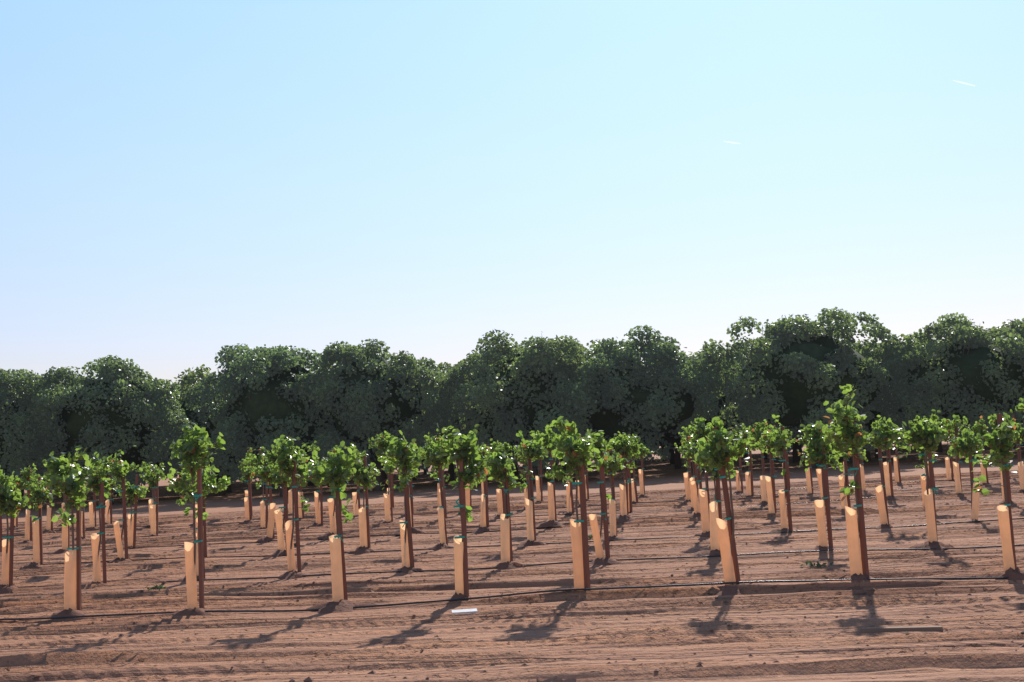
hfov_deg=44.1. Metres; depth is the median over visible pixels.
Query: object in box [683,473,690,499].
tree guard
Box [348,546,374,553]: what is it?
soil mound
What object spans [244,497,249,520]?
tree guard
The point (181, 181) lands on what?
sky
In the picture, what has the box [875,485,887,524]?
tree guard
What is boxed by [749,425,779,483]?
pistachio sapling
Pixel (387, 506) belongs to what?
tree guard
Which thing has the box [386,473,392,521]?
stake
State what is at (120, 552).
tree guard
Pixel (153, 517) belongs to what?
tree guard
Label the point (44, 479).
pistachio sapling
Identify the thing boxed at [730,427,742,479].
pistachio sapling
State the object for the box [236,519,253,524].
soil mound
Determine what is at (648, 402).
orchard tree
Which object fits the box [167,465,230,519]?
pistachio sapling
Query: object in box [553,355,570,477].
orchard tree
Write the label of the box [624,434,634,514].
stake
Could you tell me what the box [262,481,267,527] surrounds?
stake
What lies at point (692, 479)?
tree guard
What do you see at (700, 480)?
stake
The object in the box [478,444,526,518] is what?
pistachio sapling
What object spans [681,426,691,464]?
pistachio sapling
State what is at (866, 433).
pistachio sapling
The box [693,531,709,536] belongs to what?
soil mound
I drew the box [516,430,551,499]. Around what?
pistachio sapling
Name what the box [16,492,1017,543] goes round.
drip line
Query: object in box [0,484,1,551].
stake
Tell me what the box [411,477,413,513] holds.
stake
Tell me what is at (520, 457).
pistachio sapling
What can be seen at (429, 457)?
pistachio sapling
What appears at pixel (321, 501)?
stake
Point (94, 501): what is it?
stake
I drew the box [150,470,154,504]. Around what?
stake
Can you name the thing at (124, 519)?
stake
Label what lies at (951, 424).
pistachio sapling
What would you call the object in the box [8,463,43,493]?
pistachio sapling
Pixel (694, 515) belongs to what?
soil mound
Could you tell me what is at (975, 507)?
tree guard
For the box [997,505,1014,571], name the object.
tree guard
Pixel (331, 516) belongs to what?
tree guard
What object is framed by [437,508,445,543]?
tree guard
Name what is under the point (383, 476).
orchard tree
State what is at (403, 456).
pistachio sapling
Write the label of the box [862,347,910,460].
orchard tree
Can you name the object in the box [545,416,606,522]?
pistachio sapling
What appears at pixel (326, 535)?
soil mound
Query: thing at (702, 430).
pistachio sapling
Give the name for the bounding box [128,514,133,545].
tree guard
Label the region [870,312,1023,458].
orchard tree
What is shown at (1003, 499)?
tree guard
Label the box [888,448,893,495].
stake
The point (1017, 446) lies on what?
stake
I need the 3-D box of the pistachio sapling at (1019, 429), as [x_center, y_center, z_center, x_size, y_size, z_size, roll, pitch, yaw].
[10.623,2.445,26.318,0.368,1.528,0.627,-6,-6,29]
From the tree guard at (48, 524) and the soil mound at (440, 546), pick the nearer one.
the soil mound at (440, 546)
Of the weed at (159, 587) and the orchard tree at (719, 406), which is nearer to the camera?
the weed at (159, 587)
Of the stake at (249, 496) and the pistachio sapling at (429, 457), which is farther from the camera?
the stake at (249, 496)
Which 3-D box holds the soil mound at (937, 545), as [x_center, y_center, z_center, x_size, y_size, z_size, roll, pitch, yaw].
[5.257,2.567,15.790,0.763,0.153,0.547,-4,-5,7]
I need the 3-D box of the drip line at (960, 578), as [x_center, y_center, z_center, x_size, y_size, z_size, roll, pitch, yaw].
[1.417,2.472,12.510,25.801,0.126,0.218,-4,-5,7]
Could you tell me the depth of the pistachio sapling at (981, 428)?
29.56 m
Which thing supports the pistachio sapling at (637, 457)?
on the ground
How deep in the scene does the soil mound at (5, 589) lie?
16.84 m
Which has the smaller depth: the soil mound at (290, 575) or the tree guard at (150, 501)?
the soil mound at (290, 575)
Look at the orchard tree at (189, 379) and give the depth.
61.30 m
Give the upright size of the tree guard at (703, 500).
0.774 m
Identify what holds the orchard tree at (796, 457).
on the ground
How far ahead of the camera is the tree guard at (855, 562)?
12.45 m
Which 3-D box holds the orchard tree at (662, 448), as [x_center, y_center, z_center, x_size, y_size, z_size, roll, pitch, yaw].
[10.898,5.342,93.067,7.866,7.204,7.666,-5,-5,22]
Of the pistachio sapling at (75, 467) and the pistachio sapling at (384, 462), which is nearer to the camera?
the pistachio sapling at (75, 467)
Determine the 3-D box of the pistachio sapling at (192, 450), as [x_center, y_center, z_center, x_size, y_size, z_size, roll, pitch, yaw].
[-3.312,1.859,13.196,0.574,2.023,0.543,-5,-5,22]
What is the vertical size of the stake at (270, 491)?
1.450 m
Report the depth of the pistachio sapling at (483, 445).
34.39 m
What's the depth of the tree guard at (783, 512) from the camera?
19.74 m
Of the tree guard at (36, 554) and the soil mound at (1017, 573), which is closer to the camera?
the soil mound at (1017, 573)
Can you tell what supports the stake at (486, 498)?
on the ground
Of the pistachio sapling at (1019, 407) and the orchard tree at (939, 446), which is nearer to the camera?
the pistachio sapling at (1019, 407)
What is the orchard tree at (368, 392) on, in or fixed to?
on the ground
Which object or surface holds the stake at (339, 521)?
on the ground
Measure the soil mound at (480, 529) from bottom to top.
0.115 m
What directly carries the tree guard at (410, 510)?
on the ground
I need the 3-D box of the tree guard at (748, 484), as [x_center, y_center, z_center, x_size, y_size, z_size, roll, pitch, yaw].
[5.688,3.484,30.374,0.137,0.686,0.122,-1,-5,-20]
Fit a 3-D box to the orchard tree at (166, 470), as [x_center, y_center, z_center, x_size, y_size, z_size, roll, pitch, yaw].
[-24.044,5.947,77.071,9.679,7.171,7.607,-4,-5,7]
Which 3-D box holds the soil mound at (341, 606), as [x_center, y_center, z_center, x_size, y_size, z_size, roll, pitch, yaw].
[-1.796,2.721,12.991,0.740,0.133,0.725,-7,-6,37]
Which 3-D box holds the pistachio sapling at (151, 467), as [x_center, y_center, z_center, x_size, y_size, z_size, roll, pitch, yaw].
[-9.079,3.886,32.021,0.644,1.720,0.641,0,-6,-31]
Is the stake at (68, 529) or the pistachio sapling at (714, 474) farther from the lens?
the stake at (68, 529)
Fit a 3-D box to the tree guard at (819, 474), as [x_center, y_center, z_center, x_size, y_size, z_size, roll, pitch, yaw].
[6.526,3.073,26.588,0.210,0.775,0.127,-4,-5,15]
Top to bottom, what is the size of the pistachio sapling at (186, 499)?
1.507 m
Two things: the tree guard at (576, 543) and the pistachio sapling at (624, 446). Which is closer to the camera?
the tree guard at (576, 543)
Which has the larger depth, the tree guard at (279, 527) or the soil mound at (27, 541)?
the soil mound at (27, 541)
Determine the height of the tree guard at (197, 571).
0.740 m
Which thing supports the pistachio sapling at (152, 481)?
on the ground
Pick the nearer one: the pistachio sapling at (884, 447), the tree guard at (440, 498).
the pistachio sapling at (884, 447)
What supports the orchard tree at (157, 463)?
on the ground
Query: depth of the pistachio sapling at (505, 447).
27.43 m
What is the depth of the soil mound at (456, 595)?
12.89 m
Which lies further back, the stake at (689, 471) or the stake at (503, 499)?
the stake at (689, 471)
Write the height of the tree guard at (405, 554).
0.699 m
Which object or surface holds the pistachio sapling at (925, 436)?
on the ground
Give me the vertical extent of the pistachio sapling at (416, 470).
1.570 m
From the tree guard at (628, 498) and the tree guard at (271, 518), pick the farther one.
the tree guard at (628, 498)
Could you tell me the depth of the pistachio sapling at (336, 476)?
13.13 m
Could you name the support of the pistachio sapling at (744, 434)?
on the ground
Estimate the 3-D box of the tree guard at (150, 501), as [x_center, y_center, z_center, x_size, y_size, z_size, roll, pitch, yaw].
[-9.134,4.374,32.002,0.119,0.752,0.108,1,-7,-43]
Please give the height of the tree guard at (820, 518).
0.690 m
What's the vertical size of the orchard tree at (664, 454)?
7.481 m
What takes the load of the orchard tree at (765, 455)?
on the ground
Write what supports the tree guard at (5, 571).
on the ground
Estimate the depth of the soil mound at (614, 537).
19.79 m
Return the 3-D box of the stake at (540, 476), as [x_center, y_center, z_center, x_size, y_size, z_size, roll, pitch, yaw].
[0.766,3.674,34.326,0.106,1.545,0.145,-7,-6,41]
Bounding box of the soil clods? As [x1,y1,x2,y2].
[18,490,1023,681]
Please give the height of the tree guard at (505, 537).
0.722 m
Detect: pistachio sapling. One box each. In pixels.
[0,465,28,553]
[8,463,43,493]
[20,471,53,529]
[36,474,53,506]
[42,445,98,549]
[56,455,85,510]
[86,452,114,555]
[103,464,117,513]
[107,449,142,539]
[119,482,149,520]
[139,465,165,502]
[141,461,164,497]
[162,422,225,563]
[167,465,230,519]
[180,470,207,515]
[238,447,257,486]
[238,462,255,498]
[242,447,273,501]
[251,458,274,484]
[261,438,297,531]
[272,433,313,548]
[295,441,360,537]
[296,446,309,482]
[302,441,326,501]
[323,464,343,515]
[327,445,341,459]
[344,443,367,503]
[348,458,378,507]
[368,431,396,494]
[375,430,426,542]
[380,460,394,473]
[398,463,419,496]
[416,434,455,514]
[424,429,450,481]
[436,423,487,530]
[475,445,488,493]
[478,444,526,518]
[481,443,490,475]
[489,438,513,489]
[511,446,531,490]
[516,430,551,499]
[530,425,558,483]
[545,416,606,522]
[556,432,574,494]
[585,429,621,537]
[594,449,628,498]
[606,432,640,485]
[615,431,640,453]
[631,442,640,469]
[638,443,652,469]
[674,432,690,478]
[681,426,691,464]
[682,436,695,475]
[689,422,711,495]
[690,418,713,490]
[692,440,737,500]
[694,417,754,554]
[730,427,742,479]
[739,423,751,475]
[745,419,770,474]
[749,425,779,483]
[759,415,796,498]
[782,426,795,453]
[796,434,810,467]
[798,420,841,504]
[816,384,870,531]
[830,439,849,485]
[858,424,868,464]
[867,415,913,492]
[876,418,894,462]
[891,424,907,456]
[896,409,947,494]
[915,418,937,489]
[941,419,953,457]
[942,415,970,462]
[947,428,983,509]
[969,416,987,455]
[971,412,1018,506]
[988,414,1021,452]
[1010,398,1023,412]
[1013,423,1023,461]
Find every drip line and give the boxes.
[0,577,1008,619]
[2,483,1019,534]
[13,519,608,555]
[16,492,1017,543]
[17,477,1018,528]
[18,544,1023,587]
[24,518,1023,564]
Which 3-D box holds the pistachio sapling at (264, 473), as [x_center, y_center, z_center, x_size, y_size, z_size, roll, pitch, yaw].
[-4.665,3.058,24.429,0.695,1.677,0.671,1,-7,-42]
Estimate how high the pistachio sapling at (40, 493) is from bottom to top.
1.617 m
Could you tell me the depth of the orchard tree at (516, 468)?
73.82 m
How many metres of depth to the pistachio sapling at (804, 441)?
30.16 m
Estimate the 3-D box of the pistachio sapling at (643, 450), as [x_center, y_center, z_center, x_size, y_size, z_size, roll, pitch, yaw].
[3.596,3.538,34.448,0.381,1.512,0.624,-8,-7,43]
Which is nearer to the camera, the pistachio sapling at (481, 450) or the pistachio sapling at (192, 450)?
the pistachio sapling at (192, 450)
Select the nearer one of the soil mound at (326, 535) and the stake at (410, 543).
the stake at (410, 543)
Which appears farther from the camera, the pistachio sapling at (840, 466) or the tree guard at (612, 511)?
the pistachio sapling at (840, 466)
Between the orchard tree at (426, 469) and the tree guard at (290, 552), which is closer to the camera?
the tree guard at (290, 552)
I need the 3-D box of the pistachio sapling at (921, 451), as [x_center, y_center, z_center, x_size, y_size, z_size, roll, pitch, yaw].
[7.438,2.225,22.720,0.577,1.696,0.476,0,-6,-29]
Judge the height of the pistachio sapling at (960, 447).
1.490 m
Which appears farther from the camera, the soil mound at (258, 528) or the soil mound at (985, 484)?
the soil mound at (985, 484)
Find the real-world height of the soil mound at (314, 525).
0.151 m
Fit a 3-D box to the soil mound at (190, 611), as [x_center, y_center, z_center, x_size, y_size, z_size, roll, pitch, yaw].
[-3.324,2.812,13.059,0.772,0.137,0.560,-4,-5,7]
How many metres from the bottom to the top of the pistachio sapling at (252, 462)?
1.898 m
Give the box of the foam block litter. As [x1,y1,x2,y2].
[451,608,477,612]
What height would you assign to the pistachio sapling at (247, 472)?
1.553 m
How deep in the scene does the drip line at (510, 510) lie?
30.69 m
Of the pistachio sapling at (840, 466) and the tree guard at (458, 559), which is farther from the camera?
the pistachio sapling at (840, 466)
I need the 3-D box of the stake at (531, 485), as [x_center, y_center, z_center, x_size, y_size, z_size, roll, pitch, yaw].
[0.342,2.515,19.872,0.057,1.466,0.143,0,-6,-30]
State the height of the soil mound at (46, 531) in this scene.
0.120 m
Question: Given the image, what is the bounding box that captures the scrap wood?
[859,626,942,632]
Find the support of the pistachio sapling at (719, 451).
on the ground
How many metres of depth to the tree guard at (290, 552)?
16.74 m
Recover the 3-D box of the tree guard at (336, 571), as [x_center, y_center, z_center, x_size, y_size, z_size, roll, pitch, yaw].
[-1.812,2.392,13.064,0.126,0.767,0.133,-4,-5,7]
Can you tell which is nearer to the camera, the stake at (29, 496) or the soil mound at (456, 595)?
the soil mound at (456, 595)
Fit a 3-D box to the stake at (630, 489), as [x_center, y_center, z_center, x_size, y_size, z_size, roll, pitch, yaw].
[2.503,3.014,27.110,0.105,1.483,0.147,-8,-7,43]
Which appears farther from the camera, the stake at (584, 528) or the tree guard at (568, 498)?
the tree guard at (568, 498)
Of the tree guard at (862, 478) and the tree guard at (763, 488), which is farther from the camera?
the tree guard at (862, 478)
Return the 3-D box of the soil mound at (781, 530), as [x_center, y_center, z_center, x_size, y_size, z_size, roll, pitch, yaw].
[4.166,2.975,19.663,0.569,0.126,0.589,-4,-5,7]
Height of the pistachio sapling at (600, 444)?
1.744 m
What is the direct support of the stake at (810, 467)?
on the ground
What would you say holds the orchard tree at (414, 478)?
on the ground
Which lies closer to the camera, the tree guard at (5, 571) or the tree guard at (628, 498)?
the tree guard at (5, 571)
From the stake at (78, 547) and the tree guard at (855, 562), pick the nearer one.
the tree guard at (855, 562)
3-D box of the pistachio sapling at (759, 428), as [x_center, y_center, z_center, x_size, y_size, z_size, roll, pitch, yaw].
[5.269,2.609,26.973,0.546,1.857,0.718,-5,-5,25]
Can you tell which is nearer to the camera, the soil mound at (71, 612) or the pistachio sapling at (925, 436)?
the soil mound at (71, 612)
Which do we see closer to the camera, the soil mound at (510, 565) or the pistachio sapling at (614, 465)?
the soil mound at (510, 565)
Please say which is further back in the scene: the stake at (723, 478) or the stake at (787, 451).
the stake at (787, 451)
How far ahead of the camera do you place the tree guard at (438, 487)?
34.86 m
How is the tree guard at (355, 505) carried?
on the ground
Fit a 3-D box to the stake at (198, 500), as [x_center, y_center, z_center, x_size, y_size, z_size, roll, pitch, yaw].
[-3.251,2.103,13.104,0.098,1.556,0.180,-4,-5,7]
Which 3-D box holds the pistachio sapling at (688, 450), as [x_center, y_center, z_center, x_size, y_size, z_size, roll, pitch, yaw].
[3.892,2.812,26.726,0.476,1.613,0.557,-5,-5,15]
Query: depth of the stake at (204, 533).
20.66 m
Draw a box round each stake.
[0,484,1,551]
[2,489,14,585]
[26,477,32,541]
[34,476,42,563]
[49,486,52,530]
[64,496,69,547]
[67,487,81,610]
[81,486,84,537]
[90,488,95,526]
[96,483,106,582]
[108,470,113,523]
[116,476,127,558]
[130,475,138,547]
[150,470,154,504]
[152,476,158,534]
[193,468,203,607]
[196,528,204,578]
[197,458,206,556]
[246,467,252,515]
[246,469,251,518]
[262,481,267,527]
[266,479,274,538]
[279,480,287,550]
[292,461,300,571]
[297,481,304,517]
[316,482,322,524]
[328,465,337,534]
[331,488,347,599]
[355,453,360,508]
[363,456,370,547]
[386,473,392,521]
[391,473,393,507]
[397,469,414,567]
[409,475,414,526]
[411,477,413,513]
[437,466,447,544]
[442,465,446,518]
[453,442,468,597]
[482,451,488,526]
[501,482,504,513]
[504,456,512,560]
[523,464,528,498]
[529,458,535,540]
[538,459,542,500]
[549,449,556,520]
[569,465,573,512]
[572,463,589,590]
[585,467,588,498]
[597,453,609,557]
[609,450,616,535]
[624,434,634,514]
[627,459,632,511]
[630,457,637,501]
[641,446,644,494]
[685,436,691,477]
[691,459,698,499]
[696,465,701,488]
[702,469,709,521]
[712,428,721,518]
[714,427,740,581]
[738,457,742,490]
[745,449,753,494]
[762,453,766,494]
[770,453,776,512]
[779,427,792,530]
[785,441,790,488]
[808,452,813,493]
[816,447,832,547]
[843,441,851,507]
[848,422,868,574]
[878,448,888,523]
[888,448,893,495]
[893,428,901,482]
[918,448,929,488]
[928,449,938,540]
[948,432,953,479]
[955,428,961,489]
[968,456,978,486]
[979,422,988,482]
[996,414,1016,568]
[1006,457,1011,500]
[1012,415,1023,461]
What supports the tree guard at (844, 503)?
on the ground
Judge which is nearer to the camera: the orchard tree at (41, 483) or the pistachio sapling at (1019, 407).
the pistachio sapling at (1019, 407)
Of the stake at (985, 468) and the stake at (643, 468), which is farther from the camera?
the stake at (643, 468)
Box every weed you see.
[145,584,165,589]
[800,560,832,566]
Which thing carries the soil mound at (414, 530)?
on the ground
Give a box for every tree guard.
[1,539,9,584]
[25,509,29,539]
[33,519,39,563]
[46,505,50,529]
[62,519,67,549]
[64,550,75,609]
[81,511,82,536]
[89,502,93,526]
[91,533,101,582]
[105,500,109,523]
[113,521,123,558]
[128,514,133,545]
[149,499,152,525]
[150,504,155,534]
[184,542,197,608]
[196,527,198,575]
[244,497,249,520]
[260,501,264,527]
[267,503,275,537]
[274,508,284,550]
[285,520,295,571]
[288,489,291,512]
[298,492,302,517]
[314,491,320,523]
[327,498,336,534]
[329,535,343,601]
[352,492,358,515]
[358,507,367,546]
[383,493,390,521]
[399,520,409,566]
[409,497,411,526]
[437,483,439,505]
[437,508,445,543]
[439,487,442,505]
[453,535,463,593]
[465,484,469,505]
[480,494,485,526]
[496,489,502,514]
[500,514,509,562]
[524,483,527,503]
[525,498,533,540]
[535,476,540,500]
[548,482,554,520]
[566,481,571,512]
[570,519,583,590]
[588,514,604,558]
[609,499,615,536]
[619,484,626,515]
[628,483,629,511]
[631,479,635,501]
[638,469,643,494]
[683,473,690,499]
[689,477,694,507]
[690,481,699,513]
[698,489,709,532]
[709,501,719,549]
[716,518,735,584]
[736,470,740,490]
[745,472,750,495]
[760,475,766,501]
[765,476,774,513]
[778,489,787,528]
[805,468,811,492]
[814,500,827,546]
[816,469,822,499]
[838,473,847,508]
[845,506,862,575]
[860,464,865,490]
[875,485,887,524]
[883,462,890,496]
[893,457,898,482]
[920,475,925,506]
[924,489,936,542]
[945,457,950,479]
[953,462,961,493]
[971,482,979,519]
[980,456,986,482]
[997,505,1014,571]
[1000,471,1004,501]
[1018,461,1023,489]
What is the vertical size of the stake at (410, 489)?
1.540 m
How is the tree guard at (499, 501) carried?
on the ground
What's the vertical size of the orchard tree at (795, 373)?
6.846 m
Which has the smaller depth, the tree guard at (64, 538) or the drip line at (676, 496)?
the tree guard at (64, 538)
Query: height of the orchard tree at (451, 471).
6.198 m
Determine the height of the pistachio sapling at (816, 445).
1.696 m
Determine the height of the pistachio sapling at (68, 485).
1.851 m
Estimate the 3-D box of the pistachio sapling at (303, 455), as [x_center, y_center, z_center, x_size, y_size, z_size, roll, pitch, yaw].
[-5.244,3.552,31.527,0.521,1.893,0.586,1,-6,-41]
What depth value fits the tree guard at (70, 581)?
13.47 m
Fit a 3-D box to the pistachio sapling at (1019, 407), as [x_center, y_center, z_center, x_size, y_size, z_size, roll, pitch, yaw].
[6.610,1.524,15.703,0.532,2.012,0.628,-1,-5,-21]
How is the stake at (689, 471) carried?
on the ground
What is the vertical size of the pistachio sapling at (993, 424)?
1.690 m
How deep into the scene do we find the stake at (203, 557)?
16.97 m
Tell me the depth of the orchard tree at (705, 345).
73.00 m
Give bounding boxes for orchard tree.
[0,368,67,493]
[3,390,55,496]
[14,355,197,504]
[46,377,181,500]
[77,457,176,495]
[166,454,255,482]
[170,364,240,495]
[182,343,355,495]
[184,374,243,492]
[294,338,449,490]
[308,368,318,485]
[332,352,443,486]
[368,370,455,479]
[418,463,432,473]
[421,329,607,482]
[432,349,492,481]
[440,370,454,480]
[446,366,549,474]
[532,325,722,477]
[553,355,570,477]
[641,358,693,468]
[644,351,692,463]
[652,445,681,460]
[657,352,757,433]
[679,339,746,452]
[680,439,792,458]
[689,307,931,467]
[762,430,799,461]
[788,438,832,451]
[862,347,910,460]
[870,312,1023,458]
[913,340,1019,451]
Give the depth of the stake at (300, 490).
31.52 m
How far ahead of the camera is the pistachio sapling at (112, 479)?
35.67 m
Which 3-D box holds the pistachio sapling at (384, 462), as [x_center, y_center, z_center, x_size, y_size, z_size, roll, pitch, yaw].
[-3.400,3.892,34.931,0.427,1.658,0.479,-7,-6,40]
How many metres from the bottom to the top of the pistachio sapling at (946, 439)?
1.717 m
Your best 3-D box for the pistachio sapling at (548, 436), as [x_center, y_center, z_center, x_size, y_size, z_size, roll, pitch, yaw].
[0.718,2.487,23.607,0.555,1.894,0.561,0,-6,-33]
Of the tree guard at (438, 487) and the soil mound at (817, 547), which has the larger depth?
the tree guard at (438, 487)
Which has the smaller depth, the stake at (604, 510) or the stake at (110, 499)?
the stake at (604, 510)
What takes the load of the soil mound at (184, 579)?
on the ground
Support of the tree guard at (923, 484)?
on the ground
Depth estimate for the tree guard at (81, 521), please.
28.40 m
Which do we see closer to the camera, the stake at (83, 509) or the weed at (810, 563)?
the weed at (810, 563)
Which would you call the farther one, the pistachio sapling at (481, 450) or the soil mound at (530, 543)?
the pistachio sapling at (481, 450)
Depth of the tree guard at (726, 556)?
12.49 m
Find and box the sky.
[0,0,1023,385]
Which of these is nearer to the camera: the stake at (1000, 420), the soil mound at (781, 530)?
the stake at (1000, 420)
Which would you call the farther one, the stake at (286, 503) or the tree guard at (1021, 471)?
the tree guard at (1021, 471)
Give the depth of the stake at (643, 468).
34.40 m
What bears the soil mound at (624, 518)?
on the ground
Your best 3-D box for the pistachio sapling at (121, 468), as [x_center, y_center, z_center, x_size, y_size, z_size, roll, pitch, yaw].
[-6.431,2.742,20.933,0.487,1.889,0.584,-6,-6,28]
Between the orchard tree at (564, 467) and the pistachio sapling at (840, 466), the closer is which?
the pistachio sapling at (840, 466)
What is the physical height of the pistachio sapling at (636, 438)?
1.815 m
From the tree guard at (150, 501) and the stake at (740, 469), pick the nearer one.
the tree guard at (150, 501)
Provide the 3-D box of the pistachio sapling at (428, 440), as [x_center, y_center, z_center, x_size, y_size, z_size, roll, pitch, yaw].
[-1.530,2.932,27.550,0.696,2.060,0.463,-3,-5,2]
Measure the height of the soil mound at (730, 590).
0.124 m
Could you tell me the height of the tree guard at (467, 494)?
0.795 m
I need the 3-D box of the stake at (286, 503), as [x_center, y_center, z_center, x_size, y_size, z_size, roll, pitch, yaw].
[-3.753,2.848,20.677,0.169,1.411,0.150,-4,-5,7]
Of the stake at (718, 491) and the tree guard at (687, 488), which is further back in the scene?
the tree guard at (687, 488)
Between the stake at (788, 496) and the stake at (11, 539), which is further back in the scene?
the stake at (788, 496)
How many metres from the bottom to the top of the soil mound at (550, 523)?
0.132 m
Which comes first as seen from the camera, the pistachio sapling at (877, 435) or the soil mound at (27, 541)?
the pistachio sapling at (877, 435)
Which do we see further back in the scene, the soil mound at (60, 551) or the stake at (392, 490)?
the stake at (392, 490)
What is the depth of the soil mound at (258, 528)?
27.91 m
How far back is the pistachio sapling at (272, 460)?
20.70 m
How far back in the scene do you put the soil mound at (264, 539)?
24.24 m
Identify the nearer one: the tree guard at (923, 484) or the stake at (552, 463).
the tree guard at (923, 484)
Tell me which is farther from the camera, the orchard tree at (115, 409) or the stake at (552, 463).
the orchard tree at (115, 409)
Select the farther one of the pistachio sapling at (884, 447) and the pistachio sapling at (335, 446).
the pistachio sapling at (335, 446)
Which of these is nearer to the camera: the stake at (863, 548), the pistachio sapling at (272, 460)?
the stake at (863, 548)
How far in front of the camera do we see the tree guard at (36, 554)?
20.80 m
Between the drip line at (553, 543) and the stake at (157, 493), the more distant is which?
the stake at (157, 493)
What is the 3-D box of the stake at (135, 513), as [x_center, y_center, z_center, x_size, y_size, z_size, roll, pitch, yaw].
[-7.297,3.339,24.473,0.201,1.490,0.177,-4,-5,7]
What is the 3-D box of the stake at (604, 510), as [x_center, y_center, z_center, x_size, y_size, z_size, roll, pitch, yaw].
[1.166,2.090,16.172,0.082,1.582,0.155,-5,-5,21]
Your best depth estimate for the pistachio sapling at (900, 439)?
33.43 m
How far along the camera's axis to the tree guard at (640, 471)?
34.29 m
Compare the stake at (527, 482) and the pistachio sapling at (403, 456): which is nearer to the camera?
the pistachio sapling at (403, 456)
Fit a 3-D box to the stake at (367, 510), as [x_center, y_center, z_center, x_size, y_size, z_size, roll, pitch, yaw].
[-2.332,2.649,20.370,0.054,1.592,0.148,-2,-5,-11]
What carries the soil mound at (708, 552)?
on the ground
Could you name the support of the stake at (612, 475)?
on the ground
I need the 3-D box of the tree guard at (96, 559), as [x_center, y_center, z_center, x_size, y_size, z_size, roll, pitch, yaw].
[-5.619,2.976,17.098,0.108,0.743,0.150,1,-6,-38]
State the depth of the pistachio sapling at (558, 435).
27.18 m
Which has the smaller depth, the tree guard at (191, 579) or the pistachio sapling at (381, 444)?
the tree guard at (191, 579)
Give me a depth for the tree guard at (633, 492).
30.61 m
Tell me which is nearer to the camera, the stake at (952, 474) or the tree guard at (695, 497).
the tree guard at (695, 497)
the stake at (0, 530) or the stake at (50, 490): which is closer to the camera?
the stake at (0, 530)
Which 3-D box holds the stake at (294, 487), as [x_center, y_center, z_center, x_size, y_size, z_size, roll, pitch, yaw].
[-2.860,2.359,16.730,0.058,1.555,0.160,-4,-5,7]
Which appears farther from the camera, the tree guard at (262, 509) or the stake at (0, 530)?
the tree guard at (262, 509)
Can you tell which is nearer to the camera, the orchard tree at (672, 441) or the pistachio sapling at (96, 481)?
the pistachio sapling at (96, 481)
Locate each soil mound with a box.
[0,584,17,593]
[19,540,32,543]
[20,562,41,568]
[42,530,56,533]
[47,549,69,554]
[50,608,88,618]
[82,527,105,531]
[110,557,131,561]
[170,607,211,615]
[178,575,198,581]
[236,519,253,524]
[246,527,266,530]
[256,536,275,542]
[272,550,286,556]
[278,570,306,579]
[307,599,378,613]
[308,523,322,526]
[317,532,334,539]
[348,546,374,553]
[392,527,426,534]
[392,566,422,573]
[429,543,452,549]
[449,592,470,601]
[471,526,489,532]
[495,561,524,568]
[517,540,548,546]
[536,520,566,526]
[589,557,622,564]
[601,535,626,539]
[608,515,636,522]
[690,512,700,517]
[691,549,720,557]
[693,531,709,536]
[714,583,744,595]
[756,501,767,505]
[770,528,790,531]
[809,545,834,550]
[845,573,874,589]
[876,523,892,529]
[887,495,901,499]
[908,541,954,550]
[980,483,993,485]
[995,567,1023,579]
[999,500,1017,503]
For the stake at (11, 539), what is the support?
on the ground
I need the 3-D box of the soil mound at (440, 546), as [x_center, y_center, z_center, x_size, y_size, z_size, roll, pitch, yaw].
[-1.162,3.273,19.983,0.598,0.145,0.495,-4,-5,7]
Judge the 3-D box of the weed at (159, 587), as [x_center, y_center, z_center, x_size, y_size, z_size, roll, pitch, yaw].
[-4.418,3.043,15.585,0.317,0.095,0.215,-4,-5,7]
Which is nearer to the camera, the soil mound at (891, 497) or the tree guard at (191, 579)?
the tree guard at (191, 579)
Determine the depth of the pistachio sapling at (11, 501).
17.01 m
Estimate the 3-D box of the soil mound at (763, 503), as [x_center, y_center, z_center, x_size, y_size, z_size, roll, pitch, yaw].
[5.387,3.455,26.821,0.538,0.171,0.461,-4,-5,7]
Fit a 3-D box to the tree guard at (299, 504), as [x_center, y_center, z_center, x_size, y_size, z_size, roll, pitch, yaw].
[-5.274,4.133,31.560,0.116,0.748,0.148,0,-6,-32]
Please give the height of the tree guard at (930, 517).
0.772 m
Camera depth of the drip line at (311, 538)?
24.02 m
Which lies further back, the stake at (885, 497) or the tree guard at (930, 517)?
the stake at (885, 497)
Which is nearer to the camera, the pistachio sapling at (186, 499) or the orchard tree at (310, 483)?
the pistachio sapling at (186, 499)
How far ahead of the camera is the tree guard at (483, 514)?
23.77 m
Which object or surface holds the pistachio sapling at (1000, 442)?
on the ground
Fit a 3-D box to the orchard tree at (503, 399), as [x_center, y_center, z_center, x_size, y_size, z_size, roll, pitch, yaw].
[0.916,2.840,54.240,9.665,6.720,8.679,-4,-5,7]
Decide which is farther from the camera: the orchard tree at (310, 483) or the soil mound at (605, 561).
the orchard tree at (310, 483)
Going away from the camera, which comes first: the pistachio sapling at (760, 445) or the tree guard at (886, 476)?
the pistachio sapling at (760, 445)
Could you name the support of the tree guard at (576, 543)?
on the ground
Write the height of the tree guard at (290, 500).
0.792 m
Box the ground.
[0,441,1023,681]
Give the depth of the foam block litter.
11.98 m
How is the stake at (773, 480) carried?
on the ground
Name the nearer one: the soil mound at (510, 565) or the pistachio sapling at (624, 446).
the soil mound at (510, 565)
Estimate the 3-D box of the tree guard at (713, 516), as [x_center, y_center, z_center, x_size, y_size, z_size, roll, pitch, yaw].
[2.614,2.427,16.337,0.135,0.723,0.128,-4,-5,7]
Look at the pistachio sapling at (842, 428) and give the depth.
12.45 m

